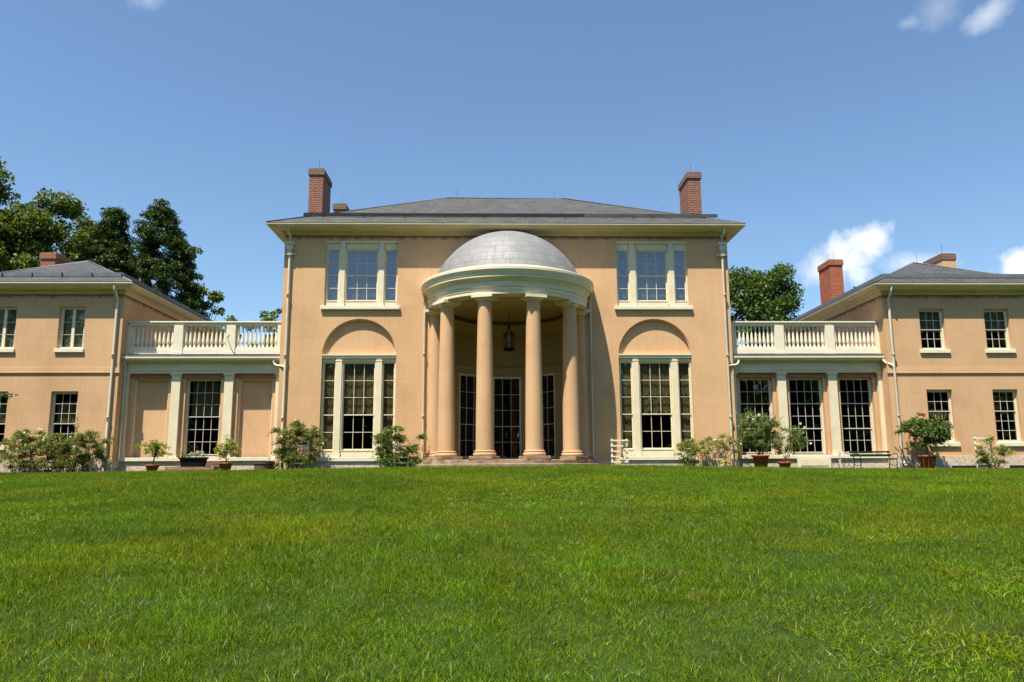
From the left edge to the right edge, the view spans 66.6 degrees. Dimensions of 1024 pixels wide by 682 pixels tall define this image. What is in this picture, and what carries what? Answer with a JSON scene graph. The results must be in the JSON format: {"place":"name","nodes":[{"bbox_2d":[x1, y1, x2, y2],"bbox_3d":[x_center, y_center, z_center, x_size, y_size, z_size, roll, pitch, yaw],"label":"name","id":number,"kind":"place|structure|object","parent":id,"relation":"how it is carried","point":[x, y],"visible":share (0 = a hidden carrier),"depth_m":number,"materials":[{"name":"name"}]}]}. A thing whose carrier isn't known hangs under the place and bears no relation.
{"place":"outdoors","nodes":[
{"label":"outdoors","id":0,"kind":"place"},
{"bbox_2d":[0,460,1023,681],"bbox_3d":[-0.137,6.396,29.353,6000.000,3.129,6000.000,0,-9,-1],"label":"lawn ground","id":1,"kind":"structure","parent":0,"point":[624,666],"depth_m":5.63,"materials":[{"name":"plant"}]},
{"bbox_2d":[0,391,17,399],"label":"lawn tree","id":2,"kind":"object","parent":1,"relation":"on","point":[4,395],"visible":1,"depth_m":22.67,"materials":[{"name":"green plant"}]},
{"bbox_2d":[0,427,78,472],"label":"rose bush","id":3,"kind":"object","parent":1,"relation":"on","point":[43,444],"visible":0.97,"depth_m":28.40,"materials":[{"name":"green plant"}]},
{"bbox_2d":[0,156,88,271],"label":"deciduous tree","id":4,"kind":"object","parent":1,"relation":"on","point":[22,245],"visible":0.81,"depth_m":52.63,"materials":[{"name":"green plant"}]},
{"bbox_2d":[28,445,61,472],"bbox_3d":[-17.125,4.381,28.637,1.200,1.098,0.065,0,-9,-1],"label":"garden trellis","id":5,"kind":"object","parent":1,"relation":"on","point":[45,462],"visible":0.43,"depth_m":28.60,"materials":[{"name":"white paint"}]},
{"bbox_2d":[67,451,92,471],"bbox_3d":[-15.875,4.487,28.650,0.900,0.878,0.065,0,-9,-1],"label":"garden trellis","id":6,"kind":"object","parent":1,"relation":"on","point":[90,468],"visible":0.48,"depth_m":28.67,"materials":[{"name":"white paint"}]},
{"bbox_2d":[57,212,112,265],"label":"deciduous tree","id":7,"kind":"object","parent":1,"relation":"on","point":[83,228],"visible":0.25,"depth_m":60.59,"materials":[{"name":"green plant"}]},
{"bbox_2d":[53,416,117,471],"bbox_3d":[-15.614,3.804,28.627,2.232,2.144,1.490,0,-9,-1],"label":"rose bush","id":8,"kind":"object","parent":1,"relation":"on","point":[81,458],"visible":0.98,"depth_m":28.49,"materials":[{"name":"green plant"}]},
{"bbox_2d":[84,206,153,284],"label":"conifer tree","id":9,"kind":"object","parent":1,"relation":"on","point":[111,243],"visible":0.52,"depth_m":54.37,"materials":[{"name":"green plant"}]},
{"bbox_2d":[133,439,173,470],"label":"potted plant","id":10,"kind":"object","parent":1,"relation":"on","point":[154,447],"visible":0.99,"depth_m":28.74,"materials":[{"name":"green plant"}]},
{"bbox_2d":[127,198,214,317],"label":"conifer tree","id":11,"kind":"object","parent":1,"relation":"on","point":[153,262],"visible":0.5,"depth_m":53.34,"materials":[{"name":"green plant"}]},
{"bbox_2d":[164,466,219,470],"bbox_3d":[-11.835,4.890,29.119,1.800,0.430,1.160,0,-9,-1],"label":"garden step","id":12,"kind":"object","parent":1,"relation":"on","point":[214,468],"visible":0.25,"depth_m":28.57,"materials":[{"name":"stone"}]},
{"bbox_2d":[178,450,208,466],"bbox_3d":[-11.823,4.486,28.880,0.986,0.890,0.548,0,-9,-1],"label":"flower planter","id":13,"kind":"object","parent":1,"relation":"on","point":[190,461],"visible":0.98,"depth_m":28.69,"materials":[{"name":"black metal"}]},
{"bbox_2d":[190,246,224,320],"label":"deciduous tree","id":14,"kind":"object","parent":1,"relation":"on","point":[215,296],"visible":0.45,"depth_m":57.77,"materials":[{"name":"green plant"}]},
{"bbox_2d":[213,435,241,469],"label":"potted plant","id":15,"kind":"object","parent":1,"relation":"on","point":[230,445],"visible":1,"depth_m":28.77,"materials":[{"name":"green plant"}]},
{"bbox_2d":[222,315,241,346],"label":"distant tree","id":16,"kind":"object","parent":1,"relation":"on","point":[230,318],"visible":0.21,"depth_m":90.41,"materials":[{"name":"green plant"}]},
{"bbox_2d":[244,310,273,346],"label":"distant tree","id":17,"kind":"object","parent":1,"relation":"on","point":[261,314],"visible":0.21,"depth_m":100.73,"materials":[{"name":"green plant"}]},
{"bbox_2d":[254,460,274,469],"bbox_3d":[-9.256,4.693,29.163,0.778,0.469,0.778,0,-9,-1],"label":"wooden tub","id":18,"kind":"object","parent":1,"relation":"on","point":[269,465],"visible":0.62,"depth_m":28.86,"materials":[{"name":"brown wood"}]},
{"bbox_2d":[261,308,281,346],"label":"distant tree","id":19,"kind":"object","parent":1,"relation":"on","point":[273,316],"visible":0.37,"depth_m":85.47,"materials":[{"name":"green plant"}]},
{"bbox_2d":[290,440,309,468],"bbox_3d":[-7.879,4.291,28.896,0.720,1.248,0.065,0,-9,-1],"label":"garden trellis","id":20,"kind":"object","parent":1,"relation":"on","point":[307,446],"visible":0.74,"depth_m":28.92,"materials":[{"name":"white paint"}]},
{"bbox_2d":[264,418,327,468],"bbox_3d":[-7.976,3.884,28.977,2.331,2.000,1.438,2,-10,-11],"label":"climbing shrub","id":21,"kind":"object","parent":20,"relation":"on","point":[300,431],"visible":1,"depth_m":28.85,"materials":[{"name":"green plant"}]},
{"bbox_2d":[393,445,408,467],"bbox_3d":[-4.131,4.393,29.020,0.600,1.048,0.065,0,-9,-1],"label":"garden trellis","id":22,"kind":"object","parent":1,"relation":"on","point":[394,452],"visible":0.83,"depth_m":29.00,"materials":[{"name":"white paint"}]},
{"bbox_2d":[369,425,428,466],"bbox_3d":[-4.215,4.092,29.146,2.232,1.897,1.295,0,-9,-1],"label":"climbing shrub","id":23,"kind":"object","parent":22,"relation":"attached to","point":[388,456],"visible":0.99,"depth_m":29.01,"materials":[{"name":"green plant"}]},
{"bbox_2d":[0,161,1023,472],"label":"mansion","id":24,"kind":"structure","parent":1,"relation":"on","point":[620,321],"depth_m":30.54,"materials":[{"name":"beige paint"}]},
{"bbox_2d":[0,392,7,449],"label":"window","id":25,"kind":"structure","parent":24,"relation":"in","point":[3,401],"depth_m":29.65,"materials":[{"name":"glass"}]},
{"bbox_2d":[0,307,17,351],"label":"window","id":26,"kind":"structure","parent":24,"relation":"in","point":[8,315],"depth_m":30.19,"materials":[{"name":"beige paint"}]},
{"bbox_2d":[49,392,77,449],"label":"window","id":27,"kind":"structure","parent":24,"relation":"in","point":[64,405],"depth_m":29.71,"materials":[{"name":"glass"}]},
{"bbox_2d":[53,307,85,351],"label":"window","id":28,"kind":"structure","parent":24,"relation":"in","point":[72,325],"depth_m":30.24,"materials":[{"name":"beige paint"}]},
{"bbox_2d":[183,379,221,456],"bbox_3d":[-12.060,3.014,30.526,1.374,3.035,0.130,0,-9,-1],"label":"window","id":29,"kind":"structure","parent":24,"relation":"in","point":[203,402],"depth_m":30.53,"materials":[{"name":"glass"}]},
{"bbox_2d":[316,356,395,461],"bbox_3d":[-5.909,2.574,29.922,3.000,4.050,0.340,0,-9,-1],"label":"window","id":30,"kind":"structure","parent":24,"relation":"in","point":[358,392],"depth_m":30.02,"materials":[{"name":"beige paint"}]},
{"bbox_2d":[320,240,399,309],"bbox_3d":[-5.932,-2.596,30.778,3.080,2.810,0.350,0,-9,-1],"label":"window","id":31,"kind":"structure","parent":24,"relation":"in","point":[361,275],"depth_m":30.88,"materials":[{"name":"beige paint"}]},
{"bbox_2d":[459,373,475,457],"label":"window","id":32,"kind":"structure","parent":24,"relation":"in","point":[467,382],"depth_m":31.92,"materials":[{"name":"black glass"}]},
{"bbox_2d":[493,377,520,458],"bbox_3d":[-0.214,3.212,32.478,1.245,3.440,0.219,0,-9,-1],"label":"door","id":33,"kind":"structure","parent":24,"relation":"in","point":[506,390],"depth_m":32.49,"materials":[{"name":"black paint"}]},
{"bbox_2d":[503,325,514,351],"bbox_3d":[-0.118,-0.395,30.486,0.451,1.680,0.450,0,-9,-1],"label":"hanging lantern","id":34,"kind":"object","parent":24,"relation":"hanging from","point":[509,348],"visible":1,"depth_m":30.29,"materials":[{"name":"black metal"}]},
{"bbox_2d":[542,373,555,457],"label":"window","id":35,"kind":"structure","parent":24,"relation":"in","point":[548,380],"depth_m":31.92,"materials":[{"name":"black glass"}]},
{"bbox_2d":[615,241,692,309],"bbox_3d":[5.574,-2.602,31.057,3.080,2.810,0.350,0,-9,-1],"label":"window","id":36,"kind":"structure","parent":24,"relation":"in","point":[651,275],"depth_m":31.16,"materials":[{"name":"beige paint"}]},
{"bbox_2d":[619,355,697,459],"bbox_3d":[5.598,2.568,30.201,3.000,4.050,0.340,0,-9,-1],"label":"window","id":37,"kind":"structure","parent":24,"relation":"in","point":[656,401],"depth_m":30.30,"materials":[{"name":"beige paint"}]},
{"bbox_2d":[739,378,774,454],"bbox_3d":[9.693,3.003,31.054,1.334,3.035,0.130,0,-9,-1],"label":"window","id":38,"kind":"structure","parent":24,"relation":"in","point":[754,393],"depth_m":31.15,"materials":[{"name":"glass"}]},
{"bbox_2d":[788,378,825,454],"bbox_3d":[11.713,3.002,31.103,1.374,3.035,0.130,0,-9,-1],"label":"window","id":39,"kind":"structure","parent":24,"relation":"in","point":[805,394],"depth_m":31.13,"materials":[{"name":"glass"}]},
{"bbox_2d":[839,378,875,454],"bbox_3d":[13.732,3.001,31.152,1.334,3.035,0.130,0,-9,-1],"label":"window","id":40,"kind":"structure","parent":24,"relation":"in","point":[855,393],"depth_m":31.16,"materials":[{"name":"glass"}]},
{"bbox_2d":[918,309,950,352],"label":"window","id":41,"kind":"structure","parent":24,"relation":"in","point":[931,325],"depth_m":31.08,"materials":[{"name":"beige paint"}]},
{"bbox_2d":[926,390,960,446],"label":"window","id":42,"kind":"structure","parent":24,"relation":"in","point":[939,401],"depth_m":30.56,"materials":[{"name":"glass"}]},
{"bbox_2d":[983,309,1015,352],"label":"window","id":43,"kind":"structure","parent":24,"relation":"in","point":[996,328],"depth_m":31.14,"materials":[{"name":"beige paint"}]},
{"bbox_2d":[992,390,1023,445],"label":"window","id":44,"kind":"structure","parent":24,"relation":"in","point":[1005,404],"depth_m":30.58,"materials":[{"name":"beige paint"}]},
{"bbox_2d":[610,439,628,464],"bbox_3d":[4.044,4.307,29.333,0.660,1.248,0.065,0,-9,-1],"label":"garden trellis","id":45,"kind":"object","parent":1,"relation":"on","point":[626,451],"visible":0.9,"depth_m":29.33,"materials":[{"name":"white paint"}]},
{"bbox_2d":[619,440,629,463],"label":"thin vine","id":46,"kind":"object","parent":1,"relation":"on","point":[628,443],"visible":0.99,"depth_m":29.30,"materials":[{"name":"green plant"}]},
{"bbox_2d":[674,437,705,465],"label":"shrub","id":47,"kind":"object","parent":1,"relation":"on","point":[691,444],"visible":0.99,"depth_m":29.18,"materials":[{"name":"green plant"}]},
{"bbox_2d":[709,450,724,466],"bbox_3d":[7.715,4.511,29.337,0.600,0.818,0.065,0,-9,-1],"label":"garden trellis","id":48,"kind":"object","parent":1,"relation":"on","point":[722,451],"visible":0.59,"depth_m":29.33,"materials":[{"name":"white paint"}]},
{"bbox_2d":[697,433,741,466],"bbox_3d":[7.794,4.180,29.407,1.962,1.416,1.303,0,-9,-1],"label":"shrub","id":49,"kind":"object","parent":1,"relation":"on","point":[708,450],"visible":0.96,"depth_m":29.36,"materials":[{"name":"green plant"}]},
{"bbox_2d":[717,459,731,464],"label":"yellow flower","id":50,"kind":"object","parent":1,"relation":"on","point":[723,462],"visible":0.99,"depth_m":28.91,"materials":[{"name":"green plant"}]},
{"bbox_2d":[735,408,784,466],"bbox_3d":[9.365,3.652,29.495,1.989,2.305,1.234,0,-9,-1],"label":"potted plant","id":51,"kind":"object","parent":1,"relation":"on","point":[762,443],"visible":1,"depth_m":29.34,"materials":[{"name":"green plant"}]},
{"bbox_2d":[728,261,804,346],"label":"deciduous tree","id":52,"kind":"object","parent":1,"relation":"on","point":[758,302],"visible":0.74,"depth_m":54.88,"materials":[{"name":"green plant"}]},
{"bbox_2d":[771,421,811,467],"bbox_3d":[10.469,3.894,29.298,1.516,1.794,0.894,0,-9,-1],"label":"potted plant","id":53,"kind":"object","parent":1,"relation":"on","point":[795,440],"visible":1,"depth_m":29.25,"materials":[{"name":"green plant"}]},
{"bbox_2d":[838,452,846,467],"bbox_3d":[12.605,4.551,29.731,0.298,0.660,0.120,-8,-12,40],"label":"handrail post","id":54,"kind":"object","parent":1,"relation":"on","point":[839,454],"visible":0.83,"depth_m":29.78,"materials":[{"name":"paint"}]},
{"bbox_2d":[831,458,854,467],"bbox_3d":[12.296,4.550,28.947,0.700,0.398,0.440,0,-9,-1],"label":"folding table","id":55,"kind":"object","parent":1,"relation":"on","point":[844,459],"visible":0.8,"depth_m":28.77,"materials":[{"name":"black metal"}]},
{"bbox_2d":[849,450,898,467],"bbox_3d":[13.445,4.395,28.899,1.576,0.684,0.760,0,-9,-1],"label":"garden bench","id":56,"kind":"object","parent":1,"relation":"on","point":[855,454],"visible":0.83,"depth_m":29.18,"materials":[{"name":"green paint"}]},
{"bbox_2d":[893,412,953,467],"bbox_3d":[15.589,3.729,29.421,2.143,2.134,1.542,0,-9,-1],"label":"potted plant","id":57,"kind":"object","parent":1,"relation":"on","point":[927,432],"visible":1,"depth_m":29.23,"materials":[{"name":"green plant"}]},
{"bbox_2d":[973,437,993,467],"bbox_3d":[17.979,4.294,29.703,0.700,1.298,0.065,0,-9,-1],"label":"garden trellis","id":58,"kind":"object","parent":1,"relation":"on","point":[975,447],"visible":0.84,"depth_m":29.72,"materials":[{"name":"white paint"}]},
{"bbox_2d":[974,436,1015,468],"bbox_3d":[18.180,4.200,29.447,1.487,1.329,1.144,0,-9,-1],"label":"shrub","id":59,"kind":"object","parent":1,"relation":"on","point":[1002,451],"visible":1,"depth_m":29.45,"materials":[{"name":"green plant"}]},
{"bbox_2d":[0,0,1023,346],"label":"sky","id":60,"kind":"structure","parent":0,"point":[877,136],"materials":[{"name":"blue"}]}
]}

